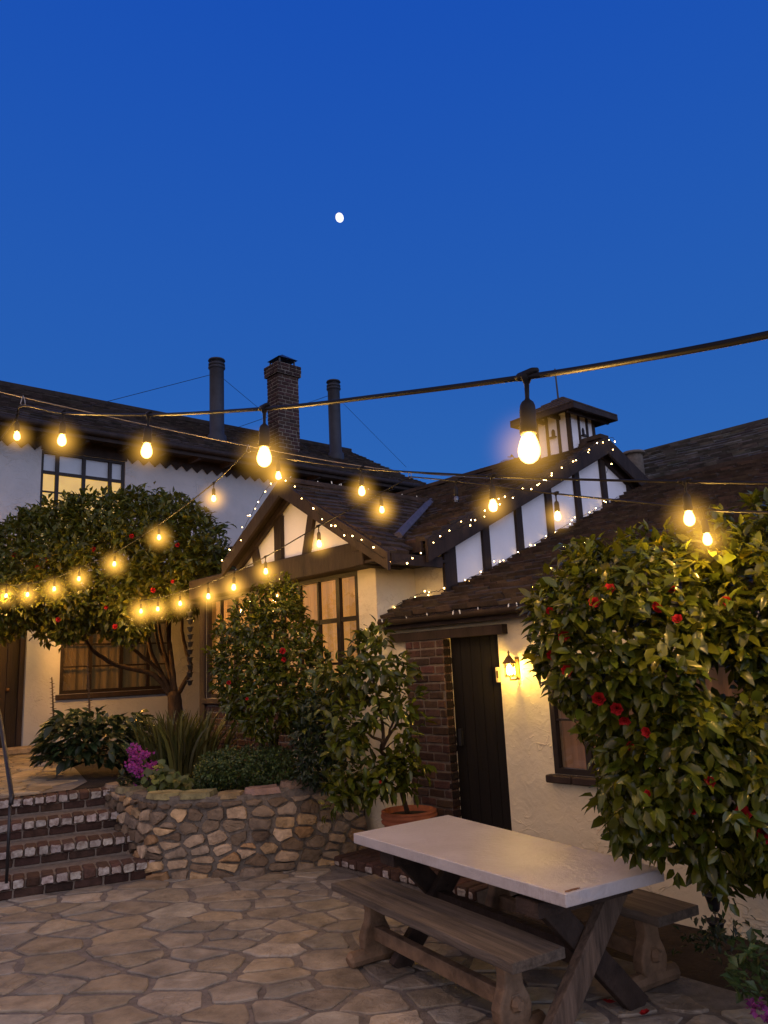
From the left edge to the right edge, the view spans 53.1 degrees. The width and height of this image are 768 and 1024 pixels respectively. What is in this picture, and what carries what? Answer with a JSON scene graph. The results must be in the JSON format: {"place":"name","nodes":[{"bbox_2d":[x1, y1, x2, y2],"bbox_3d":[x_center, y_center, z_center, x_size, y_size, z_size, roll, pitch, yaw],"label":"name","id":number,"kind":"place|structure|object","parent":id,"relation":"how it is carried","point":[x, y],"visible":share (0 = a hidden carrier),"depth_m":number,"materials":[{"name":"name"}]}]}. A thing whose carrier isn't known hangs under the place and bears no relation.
{"place":"outdoors","nodes":[
{"label":"outdoors","id":0,"kind":"place"},
{"bbox_2d":[0,753,86,798],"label":"path","id":1,"kind":"structure","parent":0,"point":[27,779],"depth_m":8.73,"materials":[{"name":"beige stone"}]},
{"bbox_2d":[0,745,37,755],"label":"stone threshold","id":2,"kind":"object","parent":1,"relation":"on","point":[19,750],"depth_m":11.82,"materials":[{"name":"beige stone"}]},
{"bbox_2d":[34,753,52,766],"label":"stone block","id":3,"kind":"structure","parent":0,"point":[43,763],"depth_m":9.96,"materials":[{"name":"beige stone"}]},
{"bbox_2d":[42,745,368,847],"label":"garden bed soil","id":4,"kind":"structure","parent":0,"point":[93,776],"depth_m":8.86,"materials":[{"name":"soil"}]},
{"bbox_2d":[25,662,155,775],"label":"bear breeches","id":5,"kind":"object","parent":4,"relation":"on","point":[84,727],"visible":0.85,"depth_m":8.69,"materials":[{"name":"green plant"}]},
{"bbox_2d":[0,481,236,729],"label":"camellia tree","id":6,"kind":"object","parent":4,"relation":"on","point":[79,611],"visible":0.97,"depth_m":10.16,"materials":[{"name":"green plant"}]},
{"bbox_2d":[105,709,253,777],"bbox_3d":[-2.228,2.574,8.649,1.683,0.705,1.284,3,-13,-26],"label":"plant","id":7,"kind":"object","parent":4,"relation":"on","point":[183,746],"visible":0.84,"depth_m":8.41,"materials":[{"name":"green plant"}]},
{"bbox_2d":[0,355,425,747],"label":"white house","id":8,"kind":"structure","parent":4,"relation":"on","point":[39,454],"depth_m":14.31,"materials":[{"name":"paint"}]},
{"bbox_2d":[0,631,25,747],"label":"door","id":9,"kind":"structure","parent":8,"relation":"in","point":[12,657],"depth_m":12.40,"materials":[{"name":"brown wood"}]},
{"bbox_2d":[38,450,124,555],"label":"window","id":10,"kind":"structure","parent":8,"relation":"in","point":[60,472],"depth_m":13.97,"materials":[{"name":"clear glass"}]},
{"bbox_2d":[55,620,170,699],"bbox_3d":[-4.724,2.580,13.577,2.120,1.330,0.252,7,-15,-41],"label":"window","id":11,"kind":"structure","parent":8,"relation":"in","point":[106,678],"depth_m":13.48,"materials":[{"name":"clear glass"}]},
{"bbox_2d":[192,743,299,791],"bbox_3d":[-1.332,2.480,7.410,1.110,0.503,1.024,-3,-11,0],"label":"boxwood hedge","id":12,"kind":"object","parent":4,"relation":"on","point":[222,777],"visible":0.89,"depth_m":7.13,"materials":[{"name":"green plant"}]},
{"bbox_2d":[200,571,333,761],"bbox_3d":[-1.135,1.504,7.586,1.362,1.910,1.378,-3,-11,0],"label":"camellia shrub","id":13,"kind":"object","parent":4,"relation":"on","point":[272,674],"visible":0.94,"depth_m":7.23,"materials":[{"name":"green plant"}]},
{"bbox_2d":[287,690,347,796],"bbox_3d":[-0.597,2.092,6.987,0.575,0.940,0.693,1,-12,-17],"label":"evergreen shrub","id":14,"kind":"object","parent":4,"relation":"on","point":[312,741],"visible":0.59,"depth_m":6.84,"materials":[{"name":"green plant"}]},
{"bbox_2d":[127,369,648,829],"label":"timbered house","id":15,"kind":"structure","parent":4,"relation":"on","point":[349,582],"depth_m":8.40,"materials":[{"name":"beige paint"}]},
{"bbox_2d":[186,603,193,684],"bbox_3d":[-2.453,1.669,9.718,0.097,1.040,0.097,-3,-11,0],"label":"rain chain","id":16,"kind":"object","parent":15,"relation":"hanging from","point":[190,636],"visible":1,"depth_m":9.69,"materials":[{"name":"black metal"}]},
{"bbox_2d":[201,571,361,704],"bbox_3d":[-1.202,1.499,8.703,0.222,1.315,3.155,7,-15,-41],"label":"window","id":17,"kind":"structure","parent":15,"relation":"in","point":[332,601],"depth_m":8.19,"materials":[{"name":"clear glass"}]},
{"bbox_2d":[221,477,425,564],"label":"fairy lights","id":18,"kind":"object","parent":15,"relation":"attached to","point":[324,518],"visible":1,"depth_m":7.66,"materials":[{"name":"white plastic"}]},
{"bbox_2d":[388,497,616,609],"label":"fairy lights","id":19,"kind":"object","parent":15,"relation":"attached to","point":[499,561],"visible":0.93,"depth_m":7.92,"materials":[{"name":"white rubber"}]},
{"bbox_2d":[432,437,614,545],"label":"fairy lights","id":20,"kind":"object","parent":15,"relation":"attached to","point":[524,488],"visible":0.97,"depth_m":8.20,"materials":[{"name":"white rubber"}]},
{"bbox_2d":[335,213,343,221],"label":"moon","id":21,"kind":"object","parent":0,"point":[339,217],"visible":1,"depth_m":991.68,"materials":[{"name":"grey"}]},
{"bbox_2d":[0,864,767,1023],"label":"patio","id":22,"kind":"structure","parent":0,"point":[272,948],"depth_m":4.50,"materials":[{"name":"beige stone"}]},
{"bbox_2d":[0,787,154,900],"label":"brick steps","id":23,"kind":"structure","parent":22,"relation":"on","point":[64,841],"depth_m":6.86,"materials":[{"name":"brown brick"}]},
{"bbox_2d":[0,710,13,883],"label":"iron handrail","id":24,"kind":"object","parent":23,"relation":"on","point":[8,772],"visible":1,"depth_m":6.28,"materials":[{"name":"black metal"}]},
{"bbox_2d":[104,774,367,880],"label":"stone planter wall","id":25,"kind":"structure","parent":22,"relation":"on","point":[261,830],"depth_m":6.73,"materials":[{"name":"beige stone"}]},
{"bbox_2d":[115,742,157,786],"bbox_3d":[-2.475,2.579,7.670,0.396,0.553,0.540,2,-12,-20],"label":"purple flowering plant","id":26,"kind":"object","parent":25,"relation":"on","point":[136,770],"visible":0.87,"depth_m":7.58,"materials":[{"name":"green plant"}]},
{"bbox_2d":[141,759,194,791],"bbox_3d":[-2.053,2.533,7.236,0.540,0.398,0.406,-3,-11,0],"label":"lime leaved plant","id":27,"kind":"object","parent":25,"relation":"on","point":[164,774],"visible":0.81,"depth_m":7.19,"materials":[{"name":"green plant"}]},
{"bbox_2d":[334,848,518,904],"bbox_3d":[0.343,2.943,6.290,0.663,0.131,1.640,7,-15,-41],"label":"brick doorstep","id":28,"kind":"object","parent":22,"relation":"on","point":[363,862],"visible":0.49,"depth_m":6.19,"materials":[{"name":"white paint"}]},
{"bbox_2d":[381,805,436,826],"bbox_3d":[0.221,2.720,6.480,0.479,0.398,0.479,-3,-11,0],"label":"terracotta pot","id":29,"kind":"object","parent":28,"relation":"on","point":[393,815],"visible":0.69,"depth_m":6.39,"materials":[{"name":"ceramic"}]},
{"bbox_2d":[302,615,436,823],"bbox_3d":[-0.101,1.690,6.314,1.095,1.701,0.770,-3,-11,0],"label":"potted camellia","id":30,"kind":"object","parent":29,"relation":"on","point":[355,743],"visible":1,"depth_m":6.19,"materials":[{"name":"green plant"}]},
{"bbox_2d":[331,874,564,1023],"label":"bench","id":31,"kind":"object","parent":22,"relation":"on","point":[511,954],"visible":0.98,"depth_m":3.85,"materials":[{"name":"brown wood"}]},
{"bbox_2d":[354,815,664,1023],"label":"picnic table","id":32,"kind":"object","parent":22,"relation":"on","point":[553,883],"visible":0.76,"depth_m":3.76,"materials":[{"name":"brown wood"}]},
{"bbox_2d":[485,885,698,991],"bbox_3d":[1.063,2.383,4.542,0.387,0.416,1.680,4,-13,-31],"label":"bench","id":33,"kind":"object","parent":22,"relation":"on","point":[649,913],"visible":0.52,"depth_m":4.00,"materials":[{"name":"brown wood"}]},
{"bbox_2d":[602,999,615,1002],"bbox_3d":[1.115,2.420,3.799,0.072,0.014,0.072,4,-24,1],"label":"fallen bloom","id":34,"kind":"object","parent":22,"relation":"on","point":[608,1001],"visible":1,"depth_m":3.79,"materials":[{"name":"red plant"}]},
{"bbox_2d":[515,487,767,916],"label":"camellia bush","id":35,"kind":"object","parent":22,"relation":"on","point":[672,726],"visible":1,"depth_m":3.37,"materials":[{"name":"green plant"}]},
{"bbox_2d":[639,1008,648,1014],"bbox_3d":[1.246,2.391,3.671,0.051,0.010,0.051,-27,-11,30],"label":"fallen bloom","id":36,"kind":"object","parent":22,"relation":"on","point":[644,1011],"visible":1,"depth_m":3.67,"materials":[{"name":"red plant"}]},
{"bbox_2d":[671,902,760,964],"bbox_3d":[1.774,2.275,4.146,0.546,0.398,0.428,-3,-11,0],"label":"trailing plant","id":37,"kind":"object","parent":22,"relation":"on","point":[719,932],"visible":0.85,"depth_m":4.12,"materials":[{"name":"green plant"}]},
{"bbox_2d":[719,927,767,1022],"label":"geranium clump","id":38,"kind":"object","parent":22,"relation":"on","point":[754,966],"visible":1,"depth_m":3.32,"materials":[{"name":"green plant"}]},
{"bbox_2d":[0,0,767,483],"label":"sky","id":39,"kind":"structure","parent":0,"point":[517,186],"materials":[{"name":"blue"}]},
{"bbox_2d":[512,894,767,1000],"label":"ground","id":40,"kind":"structure","parent":0,"point":[690,962],"depth_m":4.60,"materials":[{"name":"soil"}]},
{"bbox_2d":[377,452,767,943],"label":"cottage","id":41,"kind":"structure","parent":40,"relation":"on","point":[500,750],"depth_m":6.59,"materials":[{"name":"beige paint"}]},
{"bbox_2d":[0,392,550,481],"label":"support wire","id":42,"kind":"object","parent":41,"relation":"attached to","point":[241,444],"visible":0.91,"depth_m":5.78,"materials":[{"name":"metal"}]},
{"bbox_2d":[0,449,247,593],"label":"string light","id":43,"kind":"object","parent":42,"relation":"hanging from","point":[114,558],"visible":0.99,"depth_m":8.65,"materials":[{"name":"black rubber"}]},
{"bbox_2d":[6,477,409,614],"bbox_3d":[-2.538,0.961,9.380,8.704,0.926,1.672,-13,-16,43],"label":"string light","id":44,"kind":"object","parent":42,"relation":"hanging from","point":[318,539],"visible":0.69,"depth_m":7.05,"materials":[{"name":"black rubber"}]},
{"bbox_2d":[0,331,767,448],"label":"string light","id":45,"kind":"object","parent":42,"relation":"hanging from","point":[528,423],"visible":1,"depth_m":1.61,"materials":[{"name":"black rubber"}]},
{"bbox_2d":[248,449,767,511],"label":"string light","id":46,"kind":"object","parent":42,"relation":"hanging from","point":[687,504],"visible":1,"depth_m":3.50,"materials":[{"name":"black rubber"}]},
{"bbox_2d":[409,476,767,533],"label":"string light","id":47,"kind":"object","parent":42,"relation":"hanging from","point":[705,525],"visible":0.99,"depth_m":4.07,"materials":[{"name":"black rubber"}]},
{"bbox_2d":[450,635,511,830],"bbox_3d":[0.833,1.968,6.544,0.074,1.855,0.579,7,-15,-41],"label":"door","id":48,"kind":"structure","parent":41,"relation":"in","point":[479,719],"depth_m":6.57,"materials":[{"name":"black wood"}]},
{"bbox_2d":[502,651,520,680],"bbox_3d":[1.034,1.247,6.243,0.161,0.246,0.110,8,-16,-44],"label":"wall lantern","id":49,"kind":"object","parent":41,"relation":"attached to","point":[514,662],"depth_m":6.23,"materials":[{"name":"gold metal"}]},
{"bbox_2d":[378,587,661,621],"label":"fairy lights","id":50,"kind":"object","parent":41,"relation":"attached to","point":[455,610],"visible":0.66,"depth_m":6.59,"materials":[{"name":"white rubber"}]},
{"bbox_2d":[545,660,766,799],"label":"window","id":51,"kind":"structure","parent":41,"relation":"in","point":[577,760],"depth_m":5.89,"materials":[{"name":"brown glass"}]},
{"bbox_2d":[670,601,725,940],"bbox_3d":[1.936,1.543,4.759,0.120,2.040,0.120,-3,-11,0],"label":"rain chain","id":52,"kind":"object","parent":41,"relation":"hanging from","point":[714,903],"visible":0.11,"depth_m":4.57,"materials":[{"name":"black metal"}]},
{"bbox_2d":[643,418,767,478],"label":"neighbouring house","id":53,"kind":"structure","parent":40,"relation":"on","point":[727,444],"depth_m":12.62,"materials":[{"name":"grey"}]}
]}

